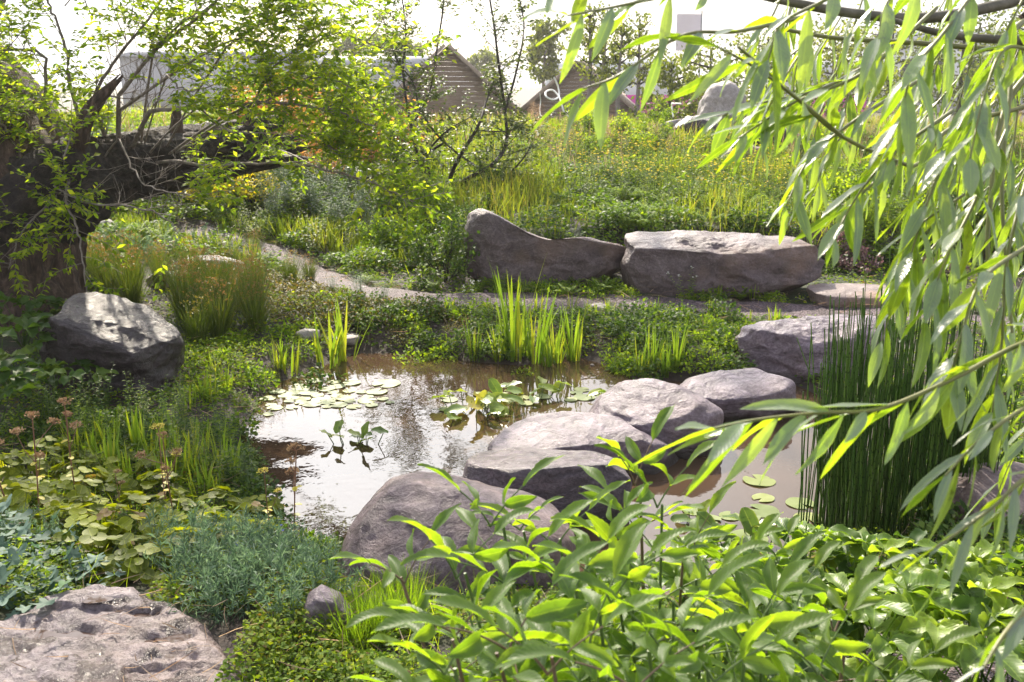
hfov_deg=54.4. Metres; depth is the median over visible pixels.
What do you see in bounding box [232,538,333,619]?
feathery plant
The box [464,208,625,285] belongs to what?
boulder
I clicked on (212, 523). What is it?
feathery plant
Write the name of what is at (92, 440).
bank grass tuft
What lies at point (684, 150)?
buttercup
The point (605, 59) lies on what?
tree
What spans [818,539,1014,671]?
broad leaved plant
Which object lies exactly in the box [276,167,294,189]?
narrow leaved clump
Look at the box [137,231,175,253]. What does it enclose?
sunny bank plant
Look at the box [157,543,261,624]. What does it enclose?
feathery plant
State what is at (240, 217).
leafy herb
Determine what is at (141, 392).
shaded bank plant
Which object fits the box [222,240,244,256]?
path side clump
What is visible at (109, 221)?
stone
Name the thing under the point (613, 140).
buttercup
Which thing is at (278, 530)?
feathery plant
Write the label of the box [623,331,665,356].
creeping plant
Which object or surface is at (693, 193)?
fern
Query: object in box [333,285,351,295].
path side plant
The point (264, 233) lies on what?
leafy herb
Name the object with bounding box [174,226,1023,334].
gravel path
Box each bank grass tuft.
[55,412,87,454]
[71,427,106,452]
[79,415,112,441]
[79,415,119,445]
[86,426,133,468]
[89,424,119,462]
[99,403,155,447]
[102,439,140,482]
[123,404,162,452]
[140,427,171,470]
[144,440,185,492]
[154,401,178,440]
[155,412,179,450]
[169,425,209,460]
[169,429,201,481]
[177,415,211,451]
[181,446,209,485]
[184,458,218,500]
[194,455,223,491]
[197,421,235,477]
[212,434,240,483]
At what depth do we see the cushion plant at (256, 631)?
2.84 m
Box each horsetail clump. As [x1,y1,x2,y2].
[796,247,1023,551]
[797,336,832,529]
[805,293,902,529]
[917,349,1022,504]
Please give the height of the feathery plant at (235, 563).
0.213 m
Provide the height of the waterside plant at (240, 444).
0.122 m
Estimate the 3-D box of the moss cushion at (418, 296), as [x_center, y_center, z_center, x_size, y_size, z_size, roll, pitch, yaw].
[-0.750,-0.295,7.817,0.484,0.214,0.510,11,18,38]
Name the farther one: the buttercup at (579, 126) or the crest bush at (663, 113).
the crest bush at (663, 113)
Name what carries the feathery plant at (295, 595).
on the ground at (222, 636)
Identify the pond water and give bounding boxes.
[241,353,855,593]
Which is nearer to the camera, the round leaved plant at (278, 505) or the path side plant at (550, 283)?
the round leaved plant at (278, 505)
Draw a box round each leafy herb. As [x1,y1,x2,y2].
[230,208,248,226]
[239,194,262,235]
[245,210,271,238]
[282,184,302,214]
[294,190,303,209]
[298,212,325,252]
[330,228,355,251]
[362,240,381,268]
[404,248,419,270]
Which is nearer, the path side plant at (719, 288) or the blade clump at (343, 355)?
the blade clump at (343, 355)
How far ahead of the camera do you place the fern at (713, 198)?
10.26 m
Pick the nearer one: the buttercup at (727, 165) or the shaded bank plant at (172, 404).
the shaded bank plant at (172, 404)
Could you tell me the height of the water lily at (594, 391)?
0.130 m
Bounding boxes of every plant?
[0,291,65,347]
[0,312,56,394]
[0,354,45,424]
[0,395,25,441]
[0,403,52,445]
[0,452,33,481]
[0,476,58,516]
[0,489,60,525]
[0,494,32,547]
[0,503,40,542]
[0,514,34,558]
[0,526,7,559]
[0,535,29,566]
[0,545,46,593]
[0,561,29,613]
[3,449,66,478]
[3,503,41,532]
[4,519,50,569]
[4,579,76,619]
[5,542,66,581]
[6,559,81,607]
[9,358,118,406]
[9,474,51,491]
[13,509,86,556]
[13,542,126,607]
[14,376,53,422]
[14,418,62,448]
[15,435,78,474]
[20,299,66,322]
[20,386,71,417]
[25,545,99,580]
[26,374,59,431]
[26,479,98,516]
[29,479,90,507]
[30,503,84,533]
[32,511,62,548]
[37,400,77,423]
[39,514,137,555]
[40,503,114,544]
[47,457,103,493]
[47,495,116,522]
[48,527,118,565]
[49,447,91,471]
[52,394,89,442]
[55,377,97,429]
[57,390,107,419]
[60,466,119,504]
[60,520,135,575]
[67,373,101,417]
[68,495,108,511]
[69,408,93,450]
[73,395,121,443]
[75,406,124,435]
[76,502,147,534]
[78,405,128,446]
[79,447,140,489]
[88,362,115,409]
[91,472,156,507]
[92,225,113,248]
[98,431,137,459]
[99,514,170,562]
[99,532,183,588]
[103,405,155,435]
[106,221,158,241]
[107,422,158,452]
[110,232,138,252]
[112,490,175,518]
[119,370,163,417]
[120,430,173,463]
[121,231,156,245]
[126,413,172,434]
[129,380,149,414]
[132,502,183,534]
[133,448,184,487]
[135,220,175,238]
[135,509,192,557]
[136,234,154,261]
[136,386,184,443]
[136,469,189,509]
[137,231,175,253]
[138,505,182,562]
[142,501,219,573]
[143,500,233,532]
[144,487,191,512]
[147,526,208,571]
[148,513,255,591]
[149,514,215,565]
[154,414,201,437]
[155,511,189,528]
[156,495,215,517]
[157,368,184,421]
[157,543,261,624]
[158,232,184,249]
[163,376,189,422]
[163,412,204,462]
[170,513,219,587]
[171,410,193,449]
[172,426,204,481]
[173,368,203,385]
[175,380,218,402]
[175,533,254,613]
[177,379,202,391]
[177,534,289,596]
[178,349,206,374]
[178,414,210,456]
[181,418,230,447]
[183,221,208,241]
[184,515,239,530]
[185,342,208,360]
[188,507,258,552]
[188,522,328,602]
[189,336,224,354]
[189,505,242,529]
[190,429,218,469]
[191,510,230,529]
[192,368,234,388]
[193,454,233,484]
[193,524,236,564]
[194,442,232,487]
[195,378,232,398]
[197,486,243,513]
[198,382,235,443]
[204,346,233,362]
[204,346,248,368]
[205,415,244,450]
[206,525,240,575]
[208,410,260,442]
[208,504,282,559]
[210,393,239,438]
[210,511,258,541]
[211,330,250,351]
[211,564,304,628]
[214,434,249,488]
[215,440,268,467]
[216,505,304,594]
[217,218,228,229]
[218,442,270,469]
[219,439,254,455]
[220,219,235,227]
[220,327,257,348]
[222,467,276,498]
[224,375,248,387]
[226,472,286,513]
[227,358,268,382]
[228,392,252,405]
[229,433,258,496]
[229,501,279,525]
[232,224,249,233]
[232,494,287,522]
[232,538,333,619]
[233,460,267,484]
[233,624,298,657]
[235,367,279,394]
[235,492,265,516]
[237,359,257,368]
[237,518,286,539]
[239,507,275,541]
[243,338,272,356]
[244,512,292,578]
[245,542,324,629]
[245,643,317,681]
[250,500,292,530]
[250,508,285,557]
[251,626,326,673]
[254,522,286,534]
[254,605,312,648]
[257,250,275,259]
[259,367,280,379]
[263,319,299,339]
[264,509,308,561]
[268,358,289,370]
[272,523,327,564]
[272,536,345,584]
[274,531,325,551]
[277,525,341,569]
[278,544,372,605]
[279,229,287,244]
[279,335,315,360]
[283,353,303,363]
[285,315,321,337]
[285,674,337,681]
[288,239,307,248]
[289,362,348,389]
[292,527,336,558]
[296,530,337,561]
[299,532,341,565]
[299,637,368,681]
[306,289,340,309]
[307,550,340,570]
[314,316,333,324]
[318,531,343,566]
[319,304,341,315]
[319,332,332,343]
[323,656,390,681]
[327,289,350,298]
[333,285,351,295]
[333,289,370,309]
[335,265,350,273]
[340,303,369,321]
[347,306,383,332]
[357,274,374,281]
[362,288,389,306]
[362,306,381,319]
[363,268,381,277]
[370,274,383,280]
[371,298,385,310]
[372,300,412,327]
[384,323,404,332]
[385,293,421,317]
[388,309,428,327]
[389,332,415,346]
[392,345,432,364]
[406,320,431,336]
[407,275,432,290]
[408,302,447,325]
[408,328,443,351]
[414,291,451,318]
[419,278,442,288]
[422,343,458,362]
[428,333,456,352]
[442,320,466,333]
[443,303,471,318]
[444,296,455,315]
[444,312,474,328]
[444,327,485,353]
[449,300,471,315]
[454,282,482,292]
[460,296,496,316]
[463,315,495,338]
[464,338,496,360]
[467,277,489,290]
[467,307,498,325]
[480,298,492,314]
[481,276,503,286]
[481,284,493,291]
[481,326,528,359]
[482,321,509,340]
[485,273,513,286]
[488,284,506,292]
[493,298,529,318]
[511,364,535,375]
[512,280,533,291]
[513,298,533,307]
[521,279,550,292]
[529,308,554,322]
[534,292,545,310]
[537,279,562,293]
[537,285,564,297]
[538,274,560,287]
[546,309,574,323]
[552,313,591,341]
[553,280,580,294]
[557,302,601,334]
[567,293,579,306]
[569,276,585,285]
[570,281,599,297]
[570,304,593,319]
[582,285,609,299]
[583,336,606,350]
[584,329,599,337]
[586,275,614,292]
[593,304,636,333]
[596,275,624,290]
[598,301,615,315]
[599,348,632,371]
[600,314,635,340]
[601,280,624,294]
[603,302,625,311]
[605,331,644,353]
[606,316,646,341]
[606,352,640,377]
[610,534,828,677]
[613,283,641,298]
[613,285,627,294]
[615,351,656,375]
[616,297,655,321]
[621,320,669,348]
[622,306,659,324]
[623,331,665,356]
[624,309,661,334]
[628,351,670,380]
[634,303,668,317]
[638,307,682,330]
[641,318,677,335]
[644,349,682,371]
[648,519,870,638]
[654,307,680,321]
[657,322,697,349]
[657,334,696,359]
[658,302,683,313]
[665,320,682,335]
[665,348,706,373]
[668,321,701,342]
[670,302,703,324]
[670,310,702,330]
[675,566,919,681]
[676,292,693,299]
[684,315,714,332]
[690,290,709,300]
[691,342,719,356]
[694,330,716,345]
[695,314,731,336]
[696,287,733,300]
[696,351,736,371]
[698,314,723,328]
[699,308,732,325]
[699,330,736,350]
[700,517,892,637]
[701,296,746,323]
[703,300,714,313]
[705,326,728,336]
[707,319,741,350]
[713,285,723,299]
[713,349,758,370]
[714,564,981,681]
[719,332,739,359]
[720,309,748,326]
[728,320,754,330]
[729,316,756,330]
[731,287,753,299]
[749,284,758,300]
[749,313,770,321]
[756,293,775,301]
[756,566,1000,681]
[758,520,993,673]
[763,290,790,302]
[766,305,776,320]
[773,312,794,319]
[809,231,874,260]
[809,524,987,654]
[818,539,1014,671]
[820,572,1023,681]
[821,261,846,273]
[837,246,883,274]
[847,633,1023,681]
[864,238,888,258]
[878,538,1023,681]
[885,550,1023,681]
[902,498,993,546]
[905,517,978,559]
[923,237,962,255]
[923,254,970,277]
[951,355,1018,391]
[968,324,981,333]
[976,511,1023,544]
[988,529,1023,585]
[990,367,1023,395]
[991,541,1023,604]
[993,426,1023,462]
[1000,439,1023,462]
[1005,390,1023,412]
[1007,407,1023,427]
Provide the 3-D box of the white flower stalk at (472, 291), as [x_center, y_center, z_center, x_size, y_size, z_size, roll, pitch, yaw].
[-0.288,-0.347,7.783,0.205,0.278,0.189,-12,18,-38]
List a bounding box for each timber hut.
[390,44,526,122]
[521,60,647,121]
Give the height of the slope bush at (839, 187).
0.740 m
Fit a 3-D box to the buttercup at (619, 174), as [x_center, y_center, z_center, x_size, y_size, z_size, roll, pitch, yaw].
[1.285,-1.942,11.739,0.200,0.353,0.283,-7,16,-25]
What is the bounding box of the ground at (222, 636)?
[0,88,1023,681]
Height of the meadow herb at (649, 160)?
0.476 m
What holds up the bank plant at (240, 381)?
on the ground at (222, 636)
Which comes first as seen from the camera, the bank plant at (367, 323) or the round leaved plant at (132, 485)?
the round leaved plant at (132, 485)
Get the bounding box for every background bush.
[93,108,121,133]
[137,116,192,128]
[234,65,319,111]
[301,87,398,147]
[332,66,393,110]
[351,91,405,146]
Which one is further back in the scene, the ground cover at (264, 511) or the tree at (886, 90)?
the tree at (886, 90)
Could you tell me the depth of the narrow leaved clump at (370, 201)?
10.98 m
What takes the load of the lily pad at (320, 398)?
on the pond water
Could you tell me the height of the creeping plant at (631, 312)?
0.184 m
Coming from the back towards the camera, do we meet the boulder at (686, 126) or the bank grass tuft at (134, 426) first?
the boulder at (686, 126)
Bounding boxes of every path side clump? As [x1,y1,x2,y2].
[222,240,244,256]
[238,228,270,254]
[296,253,321,281]
[325,274,337,291]
[346,270,367,296]
[378,276,388,298]
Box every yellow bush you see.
[178,176,241,201]
[234,169,279,203]
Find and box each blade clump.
[173,379,195,408]
[194,365,217,401]
[203,348,218,371]
[214,359,234,390]
[262,333,300,375]
[264,332,287,369]
[310,310,348,368]
[313,296,369,361]
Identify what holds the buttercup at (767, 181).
on the ground at (222, 636)
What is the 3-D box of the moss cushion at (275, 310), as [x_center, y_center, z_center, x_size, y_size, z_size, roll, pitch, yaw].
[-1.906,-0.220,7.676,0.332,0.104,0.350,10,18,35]
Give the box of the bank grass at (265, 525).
[1,265,982,681]
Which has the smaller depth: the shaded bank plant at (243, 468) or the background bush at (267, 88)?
the shaded bank plant at (243, 468)
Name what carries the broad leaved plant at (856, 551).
on the ground at (222, 636)
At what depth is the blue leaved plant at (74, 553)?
3.31 m
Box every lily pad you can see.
[260,396,275,399]
[263,412,273,415]
[267,405,282,409]
[268,389,285,392]
[278,393,291,396]
[286,390,301,394]
[286,396,298,399]
[286,405,297,408]
[291,385,308,390]
[295,400,307,404]
[296,397,310,400]
[299,390,317,394]
[302,400,320,406]
[305,378,320,382]
[311,393,323,396]
[311,397,326,400]
[318,386,334,390]
[321,399,335,403]
[328,380,340,383]
[328,402,346,406]
[329,384,345,387]
[335,395,353,400]
[342,389,355,392]
[343,380,360,384]
[346,404,360,408]
[357,397,375,403]
[365,403,377,406]
[366,388,387,393]
[372,379,400,386]
[441,397,457,401]
[519,395,528,399]
[519,401,533,404]
[534,393,550,398]
[564,397,576,400]
[570,391,582,393]
[573,394,594,399]
[574,387,588,391]
[688,508,697,514]
[710,514,720,522]
[719,511,738,519]
[730,529,768,543]
[743,474,775,485]
[750,504,779,516]
[752,493,774,501]
[785,497,813,508]
[793,512,821,522]
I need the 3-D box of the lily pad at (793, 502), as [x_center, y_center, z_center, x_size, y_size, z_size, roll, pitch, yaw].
[1.355,0.761,4.684,0.135,0.006,0.133,-10,17,-27]
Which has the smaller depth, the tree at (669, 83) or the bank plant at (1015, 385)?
the bank plant at (1015, 385)
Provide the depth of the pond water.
5.53 m
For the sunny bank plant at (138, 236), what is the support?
on the ground at (222, 636)
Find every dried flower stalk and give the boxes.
[0,471,8,510]
[9,411,60,509]
[57,397,83,489]
[113,469,125,516]
[135,431,181,507]
[149,422,181,498]
[256,467,281,520]
[284,442,305,535]
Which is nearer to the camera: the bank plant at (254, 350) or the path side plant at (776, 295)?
the bank plant at (254, 350)
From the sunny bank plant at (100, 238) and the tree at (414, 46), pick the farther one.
the tree at (414, 46)
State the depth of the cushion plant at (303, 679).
2.63 m
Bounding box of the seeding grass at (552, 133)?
[63,106,1023,174]
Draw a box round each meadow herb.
[516,135,527,158]
[531,117,549,147]
[531,161,567,200]
[539,146,554,169]
[558,167,580,197]
[561,139,578,169]
[576,128,596,165]
[578,162,603,204]
[582,147,601,176]
[585,160,599,195]
[612,155,631,186]
[618,129,633,163]
[621,179,629,199]
[637,144,657,173]
[637,156,651,185]
[642,167,652,194]
[651,144,672,188]
[658,122,672,155]
[665,168,681,189]
[674,175,692,203]
[683,163,712,208]
[684,155,697,180]
[687,121,713,149]
[698,146,719,177]
[712,155,730,176]
[716,181,736,209]
[744,165,764,193]
[749,156,772,188]
[752,164,772,193]
[755,180,782,220]
[757,163,792,198]
[779,173,793,219]
[871,187,901,231]
[890,189,908,224]
[1007,139,1023,170]
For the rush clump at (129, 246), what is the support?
on the ground at (222, 636)
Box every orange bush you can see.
[217,73,308,119]
[223,76,298,130]
[228,82,316,154]
[278,67,347,132]
[296,140,354,179]
[341,135,387,168]
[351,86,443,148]
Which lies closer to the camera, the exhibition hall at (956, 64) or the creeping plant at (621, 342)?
the creeping plant at (621, 342)
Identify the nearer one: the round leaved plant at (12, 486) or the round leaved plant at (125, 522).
the round leaved plant at (125, 522)
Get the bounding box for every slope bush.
[820,156,879,213]
[845,173,878,200]
[862,190,891,241]
[886,167,929,198]
[887,181,928,211]
[916,182,962,212]
[929,180,1007,234]
[954,165,1007,224]
[976,211,1023,252]
[985,159,1023,206]
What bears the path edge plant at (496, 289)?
on the gravel path
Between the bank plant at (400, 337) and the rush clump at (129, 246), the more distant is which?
the rush clump at (129, 246)
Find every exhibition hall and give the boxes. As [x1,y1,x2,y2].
[114,49,332,105]
[313,56,432,95]
[540,57,678,94]
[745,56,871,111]
[842,26,1023,112]
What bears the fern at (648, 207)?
on the ground at (222, 636)
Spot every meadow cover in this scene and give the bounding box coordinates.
[58,109,1023,272]
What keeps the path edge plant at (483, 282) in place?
on the ground at (222, 636)
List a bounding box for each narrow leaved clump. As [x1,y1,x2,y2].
[256,171,276,205]
[260,189,284,220]
[261,171,289,215]
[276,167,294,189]
[278,169,295,206]
[294,161,317,205]
[302,168,321,213]
[307,185,334,219]
[309,154,332,184]
[315,183,348,229]
[320,158,348,203]
[333,180,350,209]
[336,189,362,228]
[338,146,359,188]
[351,174,374,218]
[362,198,381,226]
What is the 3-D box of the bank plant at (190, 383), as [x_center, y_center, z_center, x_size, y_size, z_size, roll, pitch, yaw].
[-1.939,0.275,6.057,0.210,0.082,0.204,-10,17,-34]
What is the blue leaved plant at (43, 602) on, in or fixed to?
on the ground at (222, 636)
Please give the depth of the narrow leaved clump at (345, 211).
10.69 m
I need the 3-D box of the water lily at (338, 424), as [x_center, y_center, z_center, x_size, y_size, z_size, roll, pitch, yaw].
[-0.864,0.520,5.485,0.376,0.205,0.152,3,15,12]
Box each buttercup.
[540,148,573,171]
[544,151,558,172]
[550,139,572,164]
[559,138,584,166]
[563,131,576,153]
[570,163,597,192]
[572,116,589,141]
[573,131,595,157]
[574,152,596,179]
[577,156,601,187]
[584,151,613,179]
[593,142,619,174]
[595,173,614,199]
[601,145,620,177]
[605,130,618,151]
[607,161,629,200]
[611,161,630,188]
[614,131,638,160]
[614,155,630,182]
[617,149,638,180]
[618,122,640,139]
[623,136,641,163]
[626,147,637,164]
[628,161,640,185]
[630,138,662,173]
[632,162,650,186]
[639,162,658,194]
[641,156,655,182]
[645,139,667,160]
[646,170,661,200]
[647,154,666,174]
[654,164,675,185]
[655,144,687,173]
[661,158,689,193]
[662,146,680,166]
[664,156,683,177]
[675,177,690,195]
[679,133,695,163]
[683,154,700,182]
[686,155,715,183]
[687,140,703,165]
[688,173,711,203]
[693,163,718,194]
[702,178,722,194]
[719,151,749,176]
[721,168,734,196]
[724,176,747,204]
[729,152,755,178]
[732,161,764,182]
[737,179,756,203]
[747,155,769,179]
[760,147,790,173]
[760,170,780,197]
[769,161,790,192]
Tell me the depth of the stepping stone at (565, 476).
4.46 m
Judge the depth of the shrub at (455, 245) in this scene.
8.71 m
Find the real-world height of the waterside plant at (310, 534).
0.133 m
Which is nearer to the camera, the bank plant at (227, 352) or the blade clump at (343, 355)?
the bank plant at (227, 352)
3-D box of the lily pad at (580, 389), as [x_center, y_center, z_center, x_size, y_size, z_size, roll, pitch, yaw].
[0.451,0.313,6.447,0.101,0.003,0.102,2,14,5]
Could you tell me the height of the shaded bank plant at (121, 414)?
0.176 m
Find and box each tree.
[0,0,460,333]
[249,68,286,93]
[287,58,335,105]
[329,29,371,55]
[345,0,568,186]
[362,29,398,55]
[391,36,427,55]
[465,45,507,88]
[522,0,1023,681]
[524,14,572,88]
[565,0,611,111]
[583,5,620,82]
[598,22,641,119]
[616,11,660,121]
[622,42,699,120]
[667,34,757,115]
[723,28,814,116]
[786,13,902,119]
[823,1,955,120]
[900,0,1023,112]
[954,6,1023,115]
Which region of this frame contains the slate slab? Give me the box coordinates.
[658,115,720,126]
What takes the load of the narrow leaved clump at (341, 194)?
on the ground at (222, 636)
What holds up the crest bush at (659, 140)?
on the ground at (222, 636)
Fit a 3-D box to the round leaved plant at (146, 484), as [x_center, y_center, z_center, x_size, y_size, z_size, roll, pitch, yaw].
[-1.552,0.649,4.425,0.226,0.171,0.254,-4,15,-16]
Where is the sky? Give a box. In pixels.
[0,0,1023,87]
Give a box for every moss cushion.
[256,269,281,287]
[263,290,310,317]
[264,268,280,279]
[265,307,280,318]
[266,270,305,281]
[266,276,299,287]
[269,271,322,293]
[269,296,301,308]
[271,280,318,299]
[271,308,298,318]
[282,282,336,312]
[286,298,344,329]
[290,281,328,293]
[296,299,326,312]
[297,286,322,298]
[306,298,358,317]
[309,284,337,295]
[310,307,361,327]
[315,288,353,301]
[333,287,381,317]
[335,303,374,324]
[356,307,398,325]
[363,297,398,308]
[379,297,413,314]
[393,292,444,321]
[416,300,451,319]
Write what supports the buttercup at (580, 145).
on the ground at (222, 636)
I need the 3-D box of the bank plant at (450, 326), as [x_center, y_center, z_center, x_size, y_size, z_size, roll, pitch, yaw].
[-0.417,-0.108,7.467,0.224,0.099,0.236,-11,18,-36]
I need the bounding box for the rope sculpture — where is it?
[545,77,568,116]
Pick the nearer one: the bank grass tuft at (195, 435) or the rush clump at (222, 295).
the bank grass tuft at (195, 435)
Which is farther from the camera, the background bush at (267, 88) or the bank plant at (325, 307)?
the background bush at (267, 88)
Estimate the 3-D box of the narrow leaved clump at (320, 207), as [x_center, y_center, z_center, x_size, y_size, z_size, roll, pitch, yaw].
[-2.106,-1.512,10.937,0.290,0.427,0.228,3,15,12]
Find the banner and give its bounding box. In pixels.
[675,11,702,97]
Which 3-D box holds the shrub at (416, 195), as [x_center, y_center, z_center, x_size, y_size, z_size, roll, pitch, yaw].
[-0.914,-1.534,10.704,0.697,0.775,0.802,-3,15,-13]
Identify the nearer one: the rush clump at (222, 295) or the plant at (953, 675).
the plant at (953, 675)
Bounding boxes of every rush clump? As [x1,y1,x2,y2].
[85,233,120,291]
[86,241,112,276]
[86,246,135,294]
[87,232,114,271]
[90,246,164,302]
[93,229,151,278]
[103,236,155,283]
[140,238,174,269]
[141,244,181,287]
[146,256,211,322]
[157,270,233,332]
[159,235,207,277]
[159,258,205,297]
[162,259,193,289]
[166,247,239,299]
[168,246,212,285]
[168,294,225,346]
[179,273,244,339]
[192,253,233,283]
[203,272,237,314]
[211,248,245,286]
[216,256,283,322]
[216,262,257,308]
[221,259,260,290]
[230,244,277,291]
[233,281,283,333]
[270,249,307,283]
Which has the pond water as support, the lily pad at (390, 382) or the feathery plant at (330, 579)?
the lily pad at (390, 382)
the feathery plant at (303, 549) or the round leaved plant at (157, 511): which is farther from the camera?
the round leaved plant at (157, 511)
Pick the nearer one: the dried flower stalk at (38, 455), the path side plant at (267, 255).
the dried flower stalk at (38, 455)
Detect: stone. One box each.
[98,219,111,229]
[146,272,171,286]
[295,328,320,339]
[303,584,352,642]
[332,333,360,344]
[462,447,631,527]
[487,411,678,474]
[588,378,723,458]
[589,303,610,313]
[680,368,795,421]
[807,283,909,307]
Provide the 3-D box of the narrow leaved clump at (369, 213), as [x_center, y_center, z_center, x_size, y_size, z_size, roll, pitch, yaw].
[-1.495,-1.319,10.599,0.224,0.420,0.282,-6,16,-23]
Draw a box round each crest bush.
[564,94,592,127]
[564,110,606,139]
[575,122,611,155]
[582,109,608,130]
[608,108,640,143]
[622,119,658,156]
[635,98,675,131]
[638,124,686,151]
[646,117,676,141]
[699,125,727,144]
[703,130,736,149]
[790,135,821,159]
[842,140,872,156]
[861,126,880,142]
[992,128,1023,158]
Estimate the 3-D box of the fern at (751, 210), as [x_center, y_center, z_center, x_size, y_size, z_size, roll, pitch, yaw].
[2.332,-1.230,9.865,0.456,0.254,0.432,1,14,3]
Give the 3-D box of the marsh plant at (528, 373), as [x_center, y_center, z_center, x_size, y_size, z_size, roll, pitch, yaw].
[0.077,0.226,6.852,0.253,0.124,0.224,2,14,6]
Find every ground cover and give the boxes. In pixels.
[0,153,1023,681]
[0,173,1023,681]
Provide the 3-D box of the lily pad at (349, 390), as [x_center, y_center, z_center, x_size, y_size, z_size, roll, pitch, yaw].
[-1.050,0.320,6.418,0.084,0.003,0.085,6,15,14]
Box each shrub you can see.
[328,404,986,681]
[347,214,371,229]
[356,209,406,257]
[375,157,427,199]
[377,204,443,254]
[393,208,479,287]
[397,162,458,226]
[426,197,474,237]
[470,156,510,188]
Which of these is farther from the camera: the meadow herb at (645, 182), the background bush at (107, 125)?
the background bush at (107, 125)
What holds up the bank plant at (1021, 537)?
on the ground at (222, 636)
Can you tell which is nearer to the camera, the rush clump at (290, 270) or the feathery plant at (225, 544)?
the feathery plant at (225, 544)
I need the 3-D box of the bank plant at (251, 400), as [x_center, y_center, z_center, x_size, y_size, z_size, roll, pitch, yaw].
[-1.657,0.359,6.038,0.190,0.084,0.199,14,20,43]
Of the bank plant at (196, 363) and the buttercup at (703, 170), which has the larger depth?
the buttercup at (703, 170)
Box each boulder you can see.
[39,292,184,398]
[174,255,248,279]
[336,471,575,602]
[464,208,625,285]
[620,230,824,298]
[673,115,718,135]
[697,80,745,125]
[724,146,763,163]
[734,314,892,382]
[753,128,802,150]
[948,462,1023,548]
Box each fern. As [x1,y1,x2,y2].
[483,189,512,208]
[488,193,516,208]
[538,195,563,206]
[540,191,569,204]
[575,196,604,210]
[591,202,626,218]
[593,206,628,229]
[597,181,633,199]
[608,213,637,230]
[614,201,651,224]
[615,186,642,200]
[617,205,655,228]
[621,211,647,227]
[628,184,656,203]
[632,201,664,218]
[637,193,668,205]
[644,185,677,203]
[649,190,682,202]
[661,204,705,230]
[667,206,685,222]
[672,191,707,213]
[673,188,708,207]
[688,194,727,214]
[692,207,724,224]
[700,197,743,219]
[707,201,739,214]
[720,208,758,232]
[726,187,761,199]
[728,192,770,204]
[728,205,768,229]
[749,188,782,201]
[758,186,784,199]
[789,208,821,220]
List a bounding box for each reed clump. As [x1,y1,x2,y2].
[460,310,486,361]
[482,312,509,362]
[490,260,544,361]
[520,284,559,363]
[533,331,557,366]
[535,306,572,363]
[559,294,589,361]
[631,338,653,376]
[643,315,667,371]
[657,342,675,377]
[662,317,696,370]
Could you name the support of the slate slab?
on the ground at (222, 636)
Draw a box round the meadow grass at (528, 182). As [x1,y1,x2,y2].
[60,101,1023,269]
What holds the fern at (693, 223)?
on the ground at (222, 636)
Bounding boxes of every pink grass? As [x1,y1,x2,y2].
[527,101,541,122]
[531,103,545,122]
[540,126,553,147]
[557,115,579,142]
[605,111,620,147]
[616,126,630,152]
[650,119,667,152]
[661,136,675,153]
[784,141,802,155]
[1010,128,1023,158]
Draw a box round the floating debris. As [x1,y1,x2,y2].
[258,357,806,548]
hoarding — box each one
[621,95,696,116]
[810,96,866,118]
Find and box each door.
[433,89,461,121]
[566,96,586,114]
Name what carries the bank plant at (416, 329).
on the ground at (222, 636)
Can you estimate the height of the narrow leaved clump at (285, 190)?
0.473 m
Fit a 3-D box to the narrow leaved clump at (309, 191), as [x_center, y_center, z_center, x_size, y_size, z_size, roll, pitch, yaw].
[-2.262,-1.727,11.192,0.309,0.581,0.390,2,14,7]
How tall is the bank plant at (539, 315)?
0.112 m
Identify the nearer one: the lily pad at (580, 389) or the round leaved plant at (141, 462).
the round leaved plant at (141, 462)
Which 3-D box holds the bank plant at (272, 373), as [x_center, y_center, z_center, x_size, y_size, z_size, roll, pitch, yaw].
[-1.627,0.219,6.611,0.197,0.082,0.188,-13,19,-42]
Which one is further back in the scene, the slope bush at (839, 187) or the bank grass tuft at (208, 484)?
the slope bush at (839, 187)
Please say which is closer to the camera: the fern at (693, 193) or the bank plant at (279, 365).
the bank plant at (279, 365)
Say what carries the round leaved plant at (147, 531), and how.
on the ground at (222, 636)
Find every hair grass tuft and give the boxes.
[286,576,427,676]
[323,567,440,654]
[350,554,457,635]
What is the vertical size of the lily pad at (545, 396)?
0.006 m
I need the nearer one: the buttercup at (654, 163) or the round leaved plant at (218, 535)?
the round leaved plant at (218, 535)
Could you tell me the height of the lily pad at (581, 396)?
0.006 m
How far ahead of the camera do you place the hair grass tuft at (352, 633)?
2.84 m
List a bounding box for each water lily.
[319,419,388,445]
[428,388,509,419]
[475,378,524,412]
[500,376,572,402]
[587,388,605,397]
[670,499,715,524]
[722,507,775,535]
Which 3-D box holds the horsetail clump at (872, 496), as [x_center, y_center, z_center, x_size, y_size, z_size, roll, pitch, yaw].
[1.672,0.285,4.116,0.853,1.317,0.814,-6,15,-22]
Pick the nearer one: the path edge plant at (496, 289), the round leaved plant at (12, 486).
the round leaved plant at (12, 486)
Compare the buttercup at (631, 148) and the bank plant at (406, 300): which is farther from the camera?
the buttercup at (631, 148)
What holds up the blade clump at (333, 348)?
on the ground at (222, 636)
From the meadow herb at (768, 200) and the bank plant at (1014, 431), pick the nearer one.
the bank plant at (1014, 431)
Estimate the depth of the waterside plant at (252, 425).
5.56 m
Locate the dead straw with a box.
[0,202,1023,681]
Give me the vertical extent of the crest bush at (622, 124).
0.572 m
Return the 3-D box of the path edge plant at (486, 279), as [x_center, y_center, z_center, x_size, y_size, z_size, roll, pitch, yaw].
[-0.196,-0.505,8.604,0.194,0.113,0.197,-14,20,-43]
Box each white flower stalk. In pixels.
[461,280,478,310]
[666,266,696,299]

